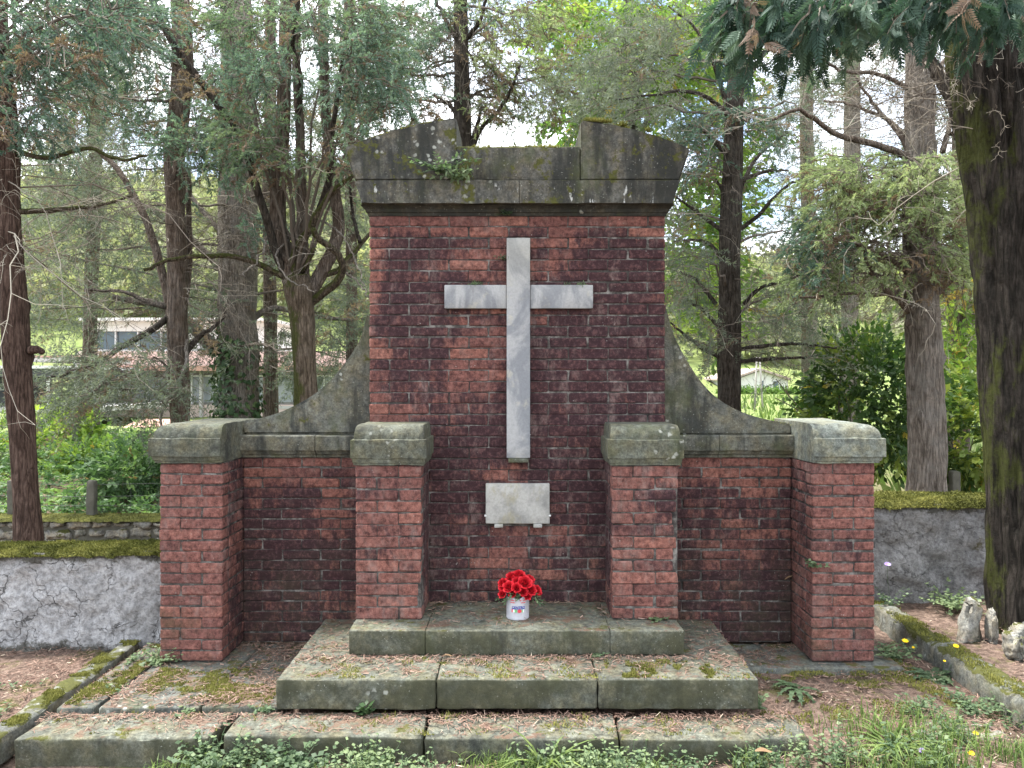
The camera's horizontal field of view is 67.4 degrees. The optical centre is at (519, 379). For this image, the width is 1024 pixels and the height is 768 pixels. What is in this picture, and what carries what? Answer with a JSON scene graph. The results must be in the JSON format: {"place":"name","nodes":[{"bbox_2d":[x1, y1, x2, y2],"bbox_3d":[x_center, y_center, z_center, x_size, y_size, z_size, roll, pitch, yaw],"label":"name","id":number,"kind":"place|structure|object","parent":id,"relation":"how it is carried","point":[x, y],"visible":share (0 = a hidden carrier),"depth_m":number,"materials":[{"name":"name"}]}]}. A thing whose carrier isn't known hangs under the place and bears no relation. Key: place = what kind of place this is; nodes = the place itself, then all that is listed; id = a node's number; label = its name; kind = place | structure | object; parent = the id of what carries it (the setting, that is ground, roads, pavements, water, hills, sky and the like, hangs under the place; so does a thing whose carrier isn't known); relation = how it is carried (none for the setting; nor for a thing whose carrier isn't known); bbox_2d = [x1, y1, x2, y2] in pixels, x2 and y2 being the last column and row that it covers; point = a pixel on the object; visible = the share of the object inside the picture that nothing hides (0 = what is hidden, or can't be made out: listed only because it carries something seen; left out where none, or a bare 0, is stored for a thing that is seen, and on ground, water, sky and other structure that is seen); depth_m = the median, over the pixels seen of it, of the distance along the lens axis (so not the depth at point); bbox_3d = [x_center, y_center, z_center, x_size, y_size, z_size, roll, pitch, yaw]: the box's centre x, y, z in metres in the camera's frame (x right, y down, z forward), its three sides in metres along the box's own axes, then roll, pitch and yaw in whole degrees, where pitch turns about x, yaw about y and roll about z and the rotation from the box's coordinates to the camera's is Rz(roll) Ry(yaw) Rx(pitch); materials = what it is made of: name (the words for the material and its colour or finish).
{"place":"outdoors","nodes":[
{"label":"outdoors","id":0,"kind":"place"},
{"bbox_2d":[8,0,951,256],"label":"sky","id":1,"kind":"structure","parent":0,"point":[519,139],"materials":[{"name":"white"}]},
{"bbox_2d":[0,191,1023,767],"bbox_3d":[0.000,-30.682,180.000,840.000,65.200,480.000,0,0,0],"label":"ground","id":2,"kind":"structure","parent":0,"point":[944,619],"depth_m":4.30,"materials":[{"name":"brown soil"}]},
{"bbox_2d":[0,407,55,474],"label":"bramble bush","id":3,"kind":"object","parent":2,"relation":"on","point":[39,440],"visible":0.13,"depth_m":12.33,"materials":[{"name":"green plant"}]},
{"bbox_2d":[0,389,114,447],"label":"vine bush","id":4,"kind":"object","parent":2,"relation":"on","point":[98,428],"visible":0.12,"depth_m":14.82,"materials":[{"name":"green plant"}]},
{"bbox_2d":[0,643,138,764],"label":"kerb strip","id":5,"kind":"object","parent":2,"relation":"on","point":[11,734],"visible":0.64,"depth_m":4.02,"materials":[{"name":"stone"}]},
{"bbox_2d":[0,538,160,651],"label":"garden wall","id":6,"kind":"structure","parent":2,"relation":"on","point":[85,594],"depth_m":4.96,"materials":[{"name":"grey concrete"}]},
{"bbox_2d":[0,418,160,513],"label":"undergrowth","id":7,"kind":"object","parent":2,"relation":"on","point":[133,508],"visible":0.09,"depth_m":10.17,"materials":[{"name":"green plant"}]},
{"bbox_2d":[0,511,160,540],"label":"stone wall","id":8,"kind":"structure","parent":2,"relation":"on","point":[86,527],"depth_m":8.07,"materials":[{"name":"stone"}]},
{"bbox_2d":[7,480,12,514],"bbox_3d":[-5.429,1.276,8.240,0.095,0.390,0.088,0,0,0],"label":"fence post","id":9,"kind":"object","parent":8,"relation":"on","point":[9,500],"visible":0.29,"depth_m":8.20,"materials":[{"name":"concrete"}]},
{"bbox_2d":[0,483,160,512],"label":"wire fence","id":10,"kind":"object","parent":9,"relation":"attached to","point":[98,496],"visible":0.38,"depth_m":8.29,"materials":[{"name":"grey metal"}]},
{"bbox_2d":[86,480,97,514],"bbox_3d":[-4.584,1.280,8.240,0.100,0.394,0.094,0,0,0],"label":"fence post","id":11,"kind":"object","parent":8,"relation":"on","point":[91,497],"visible":0.88,"depth_m":8.20,"materials":[{"name":"concrete"}]},
{"bbox_2d":[0,356,168,412],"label":"carport","id":12,"kind":"object","parent":2,"relation":"on","point":[2,394],"visible":0.18,"depth_m":28.96,"materials":[{"name":"white metal"}]},
{"bbox_2d":[37,427,132,475],"bbox_3d":[-6.654,1.188,11.962,1.294,0.899,1.979,0,0,0],"label":"bramble bush","id":13,"kind":"object","parent":2,"relation":"on","point":[94,442],"visible":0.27,"depth_m":11.75,"materials":[{"name":"green plant"}]},
{"bbox_2d":[57,643,160,713],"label":"border slab","id":14,"kind":"structure","parent":2,"relation":"on","point":[94,706],"depth_m":4.01,"materials":[{"name":"stone"}]},
{"bbox_2d":[102,683,128,694],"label":"weed","id":15,"kind":"object","parent":14,"relation":"on","point":[118,691],"visible":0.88,"depth_m":4.11,"materials":[{"name":"green plant"}]},
{"bbox_2d":[124,651,144,664],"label":"weed","id":16,"kind":"object","parent":14,"relation":"on","point":[135,656],"visible":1,"depth_m":4.53,"materials":[{"name":"green plant"}]},
{"bbox_2d":[19,0,203,424],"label":"cedar tree","id":17,"kind":"object","parent":2,"relation":"on","point":[88,346],"visible":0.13,"depth_m":15.89,"materials":[{"name":"green plant"}]},
{"bbox_2d":[71,428,160,504],"bbox_3d":[-5.321,1.231,10.553,1.332,1.144,1.913,0,0,0],"label":"bramble bush","id":18,"kind":"object","parent":2,"relation":"on","point":[118,459],"visible":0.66,"depth_m":10.12,"materials":[{"name":"green plant"}]},
{"bbox_2d":[14,713,231,767],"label":"kerb block","id":19,"kind":"structure","parent":2,"relation":"on","point":[43,746],"depth_m":3.60,"materials":[{"name":"stone"}]},
{"bbox_2d":[174,705,195,717],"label":"weed","id":20,"kind":"object","parent":19,"relation":"on","point":[186,711],"visible":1,"depth_m":3.86,"materials":[{"name":"green plant"}]},
{"bbox_2d":[0,0,285,541],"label":"cypress tree","id":21,"kind":"object","parent":2,"relation":"on","point":[21,56],"visible":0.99,"depth_m":6.27,"materials":[{"name":"green plant"}]},
{"bbox_2d":[125,419,169,427],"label":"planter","id":22,"kind":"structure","parent":2,"relation":"on","point":[167,421],"depth_m":26.02,"materials":[{"name":"ceramic"}]},
{"bbox_2d":[0,0,330,467],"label":"cypress tree","id":23,"kind":"object","parent":2,"relation":"on","point":[175,281],"visible":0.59,"depth_m":8.66,"materials":[{"name":"green plant"}]},
{"bbox_2d":[99,644,260,714],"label":"paving slab","id":24,"kind":"structure","parent":2,"relation":"on","point":[121,706],"depth_m":4.08,"materials":[{"name":"stone"}]},
{"bbox_2d":[139,643,182,666],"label":"weed","id":25,"kind":"object","parent":24,"relation":"on","point":[152,659],"visible":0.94,"depth_m":4.48,"materials":[{"name":"green plant"}]},
{"bbox_2d":[0,0,370,417],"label":"cedar tree","id":26,"kind":"object","parent":2,"relation":"on","point":[226,374],"visible":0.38,"depth_m":12.61,"materials":[{"name":"green plant"}]},
{"bbox_2d":[77,318,345,416],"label":"pink building","id":27,"kind":"structure","parent":2,"relation":"on","point":[206,377],"depth_m":35.50,"materials":[{"name":"paint"}]},
{"bbox_2d":[99,376,145,401],"bbox_3d":[-17.752,0.462,34.220,2.186,1.279,0.240,0,0,0],"label":"window","id":28,"kind":"structure","parent":27,"relation":"in","point":[141,376],"depth_m":34.20,"materials":[{"name":"grey glass"}]},
{"bbox_2d":[97,331,166,349],"bbox_3d":[-18.514,-1.880,37.325,4.468,0.880,0.350,0,0,0],"label":"window","id":29,"kind":"structure","parent":27,"relation":"in","point":[111,341],"depth_m":37.30,"materials":[{"name":"grey glass"}]},
{"bbox_2d":[146,375,190,401],"bbox_3d":[-15.620,0.462,34.220,1.900,1.279,0.240,0,0,0],"label":"window","id":30,"kind":"structure","parent":27,"relation":"in","point":[190,375],"depth_m":34.20,"materials":[{"name":"grey glass"}]},
{"bbox_2d":[191,375,218,403],"bbox_3d":[-13.489,0.462,34.220,2.185,1.279,0.240,0,0,0],"label":"window","id":31,"kind":"structure","parent":27,"relation":"in","point":[206,396],"depth_m":34.20,"materials":[{"name":"grey glass"}]},
{"bbox_2d":[259,375,293,401],"bbox_3d":[-11.180,0.462,34.220,2.256,1.279,0.240,0,0,0],"label":"window","id":32,"kind":"structure","parent":27,"relation":"in","point":[280,389],"depth_m":34.20,"materials":[{"name":"grey glass"}]},
{"bbox_2d":[279,406,292,408],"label":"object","id":33,"kind":"structure","parent":27,"relation":"in","point":[280,407],"depth_m":33.97,"materials":[{"name":"concrete"}]},
{"bbox_2d":[317,375,333,390],"bbox_3d":[-8.694,0.462,34.220,2.540,1.279,0.240,0,0,0],"label":"window","id":34,"kind":"structure","parent":27,"relation":"in","point":[323,383],"depth_m":34.20,"materials":[{"name":"grey glass"}]},
{"bbox_2d":[167,722,262,767],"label":"weed","id":35,"kind":"object","parent":2,"relation":"on","point":[214,758],"visible":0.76,"depth_m":3.56,"materials":[{"name":"green plant"}]},
{"bbox_2d":[202,644,304,724],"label":"paving slab","id":36,"kind":"structure","parent":2,"relation":"on","point":[233,708],"depth_m":4.27,"materials":[{"name":"stone"}]},
{"bbox_2d":[159,0,404,417],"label":"cypress tree","id":37,"kind":"object","parent":2,"relation":"on","point":[271,399],"visible":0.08,"depth_m":14.89,"materials":[{"name":"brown plant"}]},
{"bbox_2d":[252,734,344,767],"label":"weed","id":38,"kind":"object","parent":2,"relation":"on","point":[296,758],"visible":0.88,"depth_m":3.51,"materials":[{"name":"green plant"}]},
{"bbox_2d":[143,0,455,405],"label":"cypress tree","id":39,"kind":"object","parent":2,"relation":"on","point":[304,293],"visible":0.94,"depth_m":7.73,"materials":[{"name":"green plant"}]},
{"bbox_2d":[224,712,426,765],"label":"kerb block","id":40,"kind":"structure","parent":2,"relation":"on","point":[411,743],"depth_m":3.63,"materials":[{"name":"stone"}]},
{"bbox_2d":[247,703,274,714],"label":"weed","id":41,"kind":"object","parent":40,"relation":"on","point":[266,707],"visible":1,"depth_m":3.86,"materials":[{"name":"green plant"}]},
{"bbox_2d":[353,700,374,715],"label":"ivy sprig","id":42,"kind":"object","parent":40,"relation":"on","point":[362,710],"visible":0.99,"depth_m":3.82,"materials":[{"name":"green plant"}]},
{"bbox_2d":[239,0,475,410],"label":"cypress tree","id":43,"kind":"object","parent":2,"relation":"on","point":[320,379],"visible":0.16,"depth_m":13.91,"materials":[{"name":"green plant"}]},
{"bbox_2d":[313,0,598,146],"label":"cypress tree","id":44,"kind":"object","parent":2,"relation":"on","point":[459,32],"visible":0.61,"depth_m":10.39,"materials":[{"name":"green plant"}]},
{"bbox_2d":[20,159,974,364],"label":"woodland","id":45,"kind":"object","parent":2,"relation":"on","point":[195,194],"visible":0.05,"depth_m":83.85,"materials":[{"name":"green plant"}]},
{"bbox_2d":[0,599,1023,767],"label":"needle litter","id":46,"kind":"object","parent":2,"relation":"on","point":[166,714],"visible":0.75,"depth_m":4.04,"materials":[{"name":"brown plant"}]},
{"bbox_2d":[0,678,1023,767],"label":"ground cover","id":47,"kind":"object","parent":2,"relation":"on","point":[618,762],"visible":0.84,"depth_m":3.50,"materials":[{"name":"green plant"}]},
{"bbox_2d":[148,118,885,660],"bbox_3d":[-0.012,0.040,4.757,4.286,3.234,0.815,0,0,0],"label":"brick memorial","id":48,"kind":"object","parent":2,"relation":"on","point":[354,488],"visible":0.98,"depth_m":4.73,"materials":[{"name":"brick"}]},
{"bbox_2d":[409,149,480,172],"bbox_3d":[-0.434,-1.295,4.623,0.425,0.157,0.413,0,0,0],"label":"cornice weed","id":49,"kind":"object","parent":48,"relation":"on","point":[440,161],"visible":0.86,"depth_m":4.57,"materials":[{"name":"green plant"}]},
{"bbox_2d":[424,159,477,184],"bbox_3d":[-0.387,-1.236,4.623,0.369,0.137,0.267,0,0,34],"label":"fern","id":50,"kind":"object","parent":48,"relation":"on","point":[455,176],"visible":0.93,"depth_m":4.59,"materials":[{"name":"green plant"}]},
{"bbox_2d":[467,281,482,286],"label":"wall fern","id":51,"kind":"object","parent":48,"relation":"attached to","point":[474,283],"depth_m":4.70,"materials":[{"name":"green plant"}]},
{"bbox_2d":[494,254,508,260],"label":"wall fern","id":52,"kind":"object","parent":48,"relation":"attached to","point":[503,257],"depth_m":4.71,"materials":[{"name":"green plant"}]},
{"bbox_2d":[497,208,512,215],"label":"wall fern","id":53,"kind":"object","parent":48,"relation":"attached to","point":[509,213],"depth_m":4.70,"materials":[{"name":"green plant"}]},
{"bbox_2d":[1,116,1023,735],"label":"moss","id":54,"kind":"object","parent":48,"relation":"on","point":[49,694],"visible":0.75,"depth_m":4.10,"materials":[{"name":"green plant"}]},
{"bbox_2d":[484,483,550,527],"bbox_3d":[-0.009,0.772,4.702,0.406,0.269,0.050,0,0,0],"label":"marble plaque","id":55,"kind":"object","parent":48,"relation":"attached to","point":[517,503],"visible":1,"depth_m":4.69,"materials":[{"name":"white stone"}]},
{"bbox_2d":[444,238,592,462],"bbox_3d":[-0.003,-0.176,4.695,0.909,1.369,0.063,0,0,0],"label":"marble cross","id":56,"kind":"object","parent":48,"relation":"attached to","point":[518,297],"visible":1,"depth_m":4.67,"materials":[{"name":"stone"}]},
{"bbox_2d":[805,558,828,567],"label":"wall weed","id":57,"kind":"object","parent":48,"relation":"attached to","point":[810,564],"depth_m":4.46,"materials":[{"name":"green plant"}]},
{"bbox_2d":[276,619,757,709],"bbox_3d":[-0.010,1.582,4.337,2.427,0.161,0.982,0,0,0],"label":"stone step","id":58,"kind":"object","parent":2,"relation":"on","point":[296,688],"visible":0.56,"depth_m":3.86,"materials":[{"name":"grey stone"}]},
{"bbox_2d":[349,602,683,654],"bbox_3d":[-0.015,1.436,4.454,1.835,0.142,0.554,0,0,0],"label":"stone step","id":59,"kind":"object","parent":58,"relation":"on","point":[599,634],"visible":0.86,"depth_m":4.18,"materials":[{"name":"grey stone"}]},
{"bbox_2d":[506,593,528,620],"bbox_3d":[-0.008,1.302,4.419,0.132,0.135,0.135,0,0,0],"label":"flower vase","id":60,"kind":"object","parent":59,"relation":"on","point":[517,610],"visible":0.89,"depth_m":4.36,"materials":[{"name":"white"}]},
{"bbox_2d":[495,570,544,604],"bbox_3d":[0.009,1.221,4.404,0.296,0.238,0.198,0,0,0],"label":"rose bouquet","id":61,"kind":"object","parent":60,"relation":"in","point":[517,581],"visible":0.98,"depth_m":4.38,"materials":[{"name":"red plant"}]},
{"bbox_2d":[649,616,668,622],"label":"weed","id":62,"kind":"object","parent":59,"relation":"on","point":[657,619],"visible":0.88,"depth_m":4.35,"materials":[{"name":"green plant"}]},
{"bbox_2d":[591,652,609,658],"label":"weed","id":63,"kind":"object","parent":58,"relation":"on","point":[598,654],"visible":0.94,"depth_m":4.16,"materials":[{"name":"green plant"}]},
{"bbox_2d":[425,714,618,765],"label":"kerb block","id":64,"kind":"structure","parent":2,"relation":"on","point":[451,739],"depth_m":3.62,"materials":[{"name":"stone"}]},
{"bbox_2d":[496,725,595,767],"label":"grass tuft","id":65,"kind":"object","parent":2,"relation":"on","point":[535,754],"visible":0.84,"depth_m":3.51,"materials":[{"name":"green plant"}]},
{"bbox_2d":[143,695,1023,767],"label":"grass","id":66,"kind":"structure","parent":2,"relation":"on","point":[1000,743],"depth_m":3.51,"materials":[{"name":"green plant"}]},
{"bbox_2d":[755,747,772,752],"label":"fallen leaf","id":67,"kind":"object","parent":66,"relation":"on","point":[762,749],"visible":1,"depth_m":3.47,"materials":[{"name":"beige plant"}]},
{"bbox_2d":[503,0,799,374],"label":"broadleaf tree","id":68,"kind":"object","parent":2,"relation":"on","point":[582,4],"visible":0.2,"depth_m":16.20,"materials":[{"name":"green plant"}]},
{"bbox_2d":[510,0,884,412],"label":"cedar tree","id":69,"kind":"object","parent":2,"relation":"on","point":[730,227],"visible":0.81,"depth_m":9.43,"materials":[{"name":"green plant"}]},
{"bbox_2d":[616,715,808,766],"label":"kerb block","id":70,"kind":"structure","parent":2,"relation":"on","point":[698,744],"depth_m":3.63,"materials":[{"name":"stone"}]},
{"bbox_2d":[703,368,790,389],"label":"white house","id":71,"kind":"structure","parent":2,"relation":"on","point":[748,376],"depth_m":58.00,"materials":[{"name":"paint"}]},
{"bbox_2d":[754,357,756,410],"bbox_3d":[8.621,0.233,28.000,0.143,2.102,0.080,0,0,0],"label":"utility pole","id":72,"kind":"object","parent":2,"relation":"on","point":[755,384],"visible":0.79,"depth_m":27.97,"materials":[{"name":"grey wood"}]},
{"bbox_2d":[712,383,800,394],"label":"hedge","id":73,"kind":"object","parent":2,"relation":"on","point":[773,390],"visible":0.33,"depth_m":51.52,"materials":[{"name":"green plant"}]},
{"bbox_2d":[753,693,768,709],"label":"weed","id":74,"kind":"object","parent":2,"relation":"on","point":[760,700],"visible":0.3,"depth_m":3.90,"materials":[{"name":"green plant"}]},
{"bbox_2d":[759,357,763,409],"bbox_3d":[8.828,0.219,28.000,0.187,2.075,0.080,0,0,0],"label":"utility pole","id":75,"kind":"object","parent":2,"relation":"on","point":[761,385],"visible":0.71,"depth_m":27.97,"materials":[{"name":"grey wood"}]},
{"bbox_2d":[769,679,819,705],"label":"thistle","id":76,"kind":"object","parent":2,"relation":"on","point":[799,692],"visible":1,"depth_m":4.11,"materials":[{"name":"green plant"}]},
{"bbox_2d":[697,57,903,399],"bbox_3d":[7.300,-4.516,18.965,6.968,12.121,5.357,0,0,-37],"label":"conifer tree","id":77,"kind":"object","parent":2,"relation":"on","point":[806,149],"visible":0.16,"depth_m":17.88,"materials":[{"name":"green plant"}]},
{"bbox_2d":[730,644,903,675],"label":"paving slab","id":78,"kind":"structure","parent":2,"relation":"on","point":[788,661],"depth_m":4.49,"materials":[{"name":"stone"}]},
{"bbox_2d":[692,14,947,421],"bbox_3d":[7.264,-3.885,16.458,6.920,11.032,5.837,0,0,-33],"label":"conifer tree","id":79,"kind":"object","parent":2,"relation":"on","point":[849,147],"visible":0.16,"depth_m":15.88,"materials":[{"name":"green plant"}]},
{"bbox_2d":[668,34,976,492],"bbox_3d":[3.344,-1.322,7.535,4.029,6.450,2.768,0,0,0],"label":"cypress tree","id":80,"kind":"object","parent":2,"relation":"on","point":[926,231],"visible":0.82,"depth_m":7.36,"materials":[{"name":"green plant"}]},
{"bbox_2d":[716,389,981,492],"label":"meadow grass","id":81,"kind":"structure","parent":2,"relation":"on","point":[884,486],"depth_m":24.62,"materials":[{"name":"green plant"}]},
{"bbox_2d":[676,0,1023,633],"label":"cypress tree","id":82,"kind":"object","parent":2,"relation":"on","point":[979,82],"visible":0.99,"depth_m":4.66,"materials":[{"name":"green plant"}]},
{"bbox_2d":[772,305,960,488],"bbox_3d":[4.311,0.454,9.604,2.060,2.738,2.414,0,0,-32],"label":"leafy bush","id":83,"kind":"object","parent":2,"relation":"on","point":[876,358],"visible":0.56,"depth_m":9.27,"materials":[{"name":"green plant"}]},
{"bbox_2d":[759,34,973,448],"bbox_3d":[6.930,-3.483,14.506,6.271,10.421,4.607,0,0,-23],"label":"conifer tree","id":84,"kind":"object","parent":2,"relation":"on","point":[874,83],"visible":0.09,"depth_m":14.03,"materials":[{"name":"green plant"}]},
{"bbox_2d":[875,562,910,605],"bbox_3d":[2.583,1.413,5.321,0.246,0.315,0.192,0,0,22],"label":"scabious","id":85,"kind":"object","parent":2,"relation":"on","point":[890,603],"visible":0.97,"depth_m":5.28,"materials":[{"name":"green plant"}]},
{"bbox_2d":[843,711,949,767],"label":"grass tuft","id":86,"kind":"object","parent":2,"relation":"on","point":[877,736],"visible":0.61,"depth_m":3.54,"materials":[{"name":"green plant"}]},
{"bbox_2d":[873,638,922,662],"bbox_3d":[2.254,1.615,4.587,0.294,0.152,0.299,0,0,15],"label":"hawkbit","id":87,"kind":"object","parent":2,"relation":"on","point":[892,654],"visible":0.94,"depth_m":4.60,"materials":[{"name":"green plant"}]},
{"bbox_2d":[839,229,978,454],"bbox_3d":[8.066,-0.693,13.221,5.336,4.900,4.759,0,0,-18],"label":"broadleaf tree","id":88,"kind":"object","parent":2,"relation":"on","point":[965,356],"visible":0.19,"depth_m":12.36,"materials":[{"name":"green plant"}]},
{"bbox_2d":[904,737,924,763],"bbox_3d":[1.760,1.671,3.416,0.084,0.080,0.180,0,0,19],"label":"scabious","id":89,"kind":"object","parent":2,"relation":"on","point":[908,747],"visible":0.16,"depth_m":3.47,"materials":[{"name":"green plant"}]},
{"bbox_2d":[873,489,985,603],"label":"garden wall","id":90,"kind":"structure","parent":2,"relation":"on","point":[931,539],"depth_m":5.48,"materials":[{"name":"grey concrete"}]},
{"bbox_2d":[903,644,958,685],"bbox_3d":[2.346,1.616,4.380,0.320,0.250,0.292,0,0,34],"label":"hawkbit","id":91,"kind":"object","parent":2,"relation":"on","point":[944,680],"visible":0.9,"depth_m":4.33,"materials":[{"name":"green plant"}]},
{"bbox_2d":[873,601,1023,730],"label":"grave kerb","id":92,"kind":"structure","parent":2,"relation":"on","point":[974,680],"depth_m":4.33,"materials":[{"name":"stone"}]},
{"bbox_2d":[919,577,985,615],"bbox_3d":[2.958,1.480,5.238,0.421,0.191,0.384,0,0,22],"label":"weed","id":93,"kind":"object","parent":2,"relation":"on","point":[946,603],"visible":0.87,"depth_m":5.26,"materials":[{"name":"green plant"}]},
{"bbox_2d":[948,470,960,490],"bbox_3d":[5.212,1.403,9.199,0.113,0.614,0.112,0,0,0],"label":"fence post","id":94,"kind":"object","parent":2,"relation":"on","point":[954,476],"visible":0.46,"depth_m":9.15,"materials":[{"name":"concrete"}]},
{"bbox_2d":[907,722,1008,739],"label":"paving slab","id":95,"kind":"structure","parent":2,"relation":"on","point":[983,727],"depth_m":3.70,"materials":[{"name":"stone"}]},
{"bbox_2d":[944,358,984,492],"bbox_3d":[5.701,0.768,9.774,1.467,2.104,2.175,0,0,0],"label":"leafy bush","id":96,"kind":"object","parent":2,"relation":"on","point":[964,464],"visible":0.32,"depth_m":9.54,"materials":[{"name":"green plant"}]},
{"bbox_2d":[956,596,982,642],"bbox_3d":[2.758,1.489,4.717,0.165,0.306,0.118,0,0,-17],"label":"rock","id":97,"kind":"object","parent":2,"relation":"on","point":[968,620],"visible":0.92,"depth_m":4.68,"materials":[{"name":"stone"}]},
{"bbox_2d":[933,686,1008,722],"bbox_3d":[2.336,1.663,3.934,0.304,0.113,0.354,0,0,0],"label":"weed","id":98,"kind":"object","parent":2,"relation":"on","point":[970,706],"visible":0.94,"depth_m":3.93,"materials":[{"name":"green plant"}]},
{"bbox_2d":[984,607,998,643],"bbox_3d":[2.866,1.518,4.662,0.049,0.266,0.104,0,0,0],"label":"stone fragment","id":99,"kind":"object","parent":2,"relation":"on","point":[991,633],"visible":0.87,"depth_m":4.63,"materials":[{"name":"grey stone"}]},
{"bbox_2d":[1001,622,1023,661],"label":"stone fragment","id":100,"kind":"object","parent":2,"relation":"on","point":[1013,641],"visible":0.98,"depth_m":4.35,"materials":[{"name":"grey stone"}]}
]}

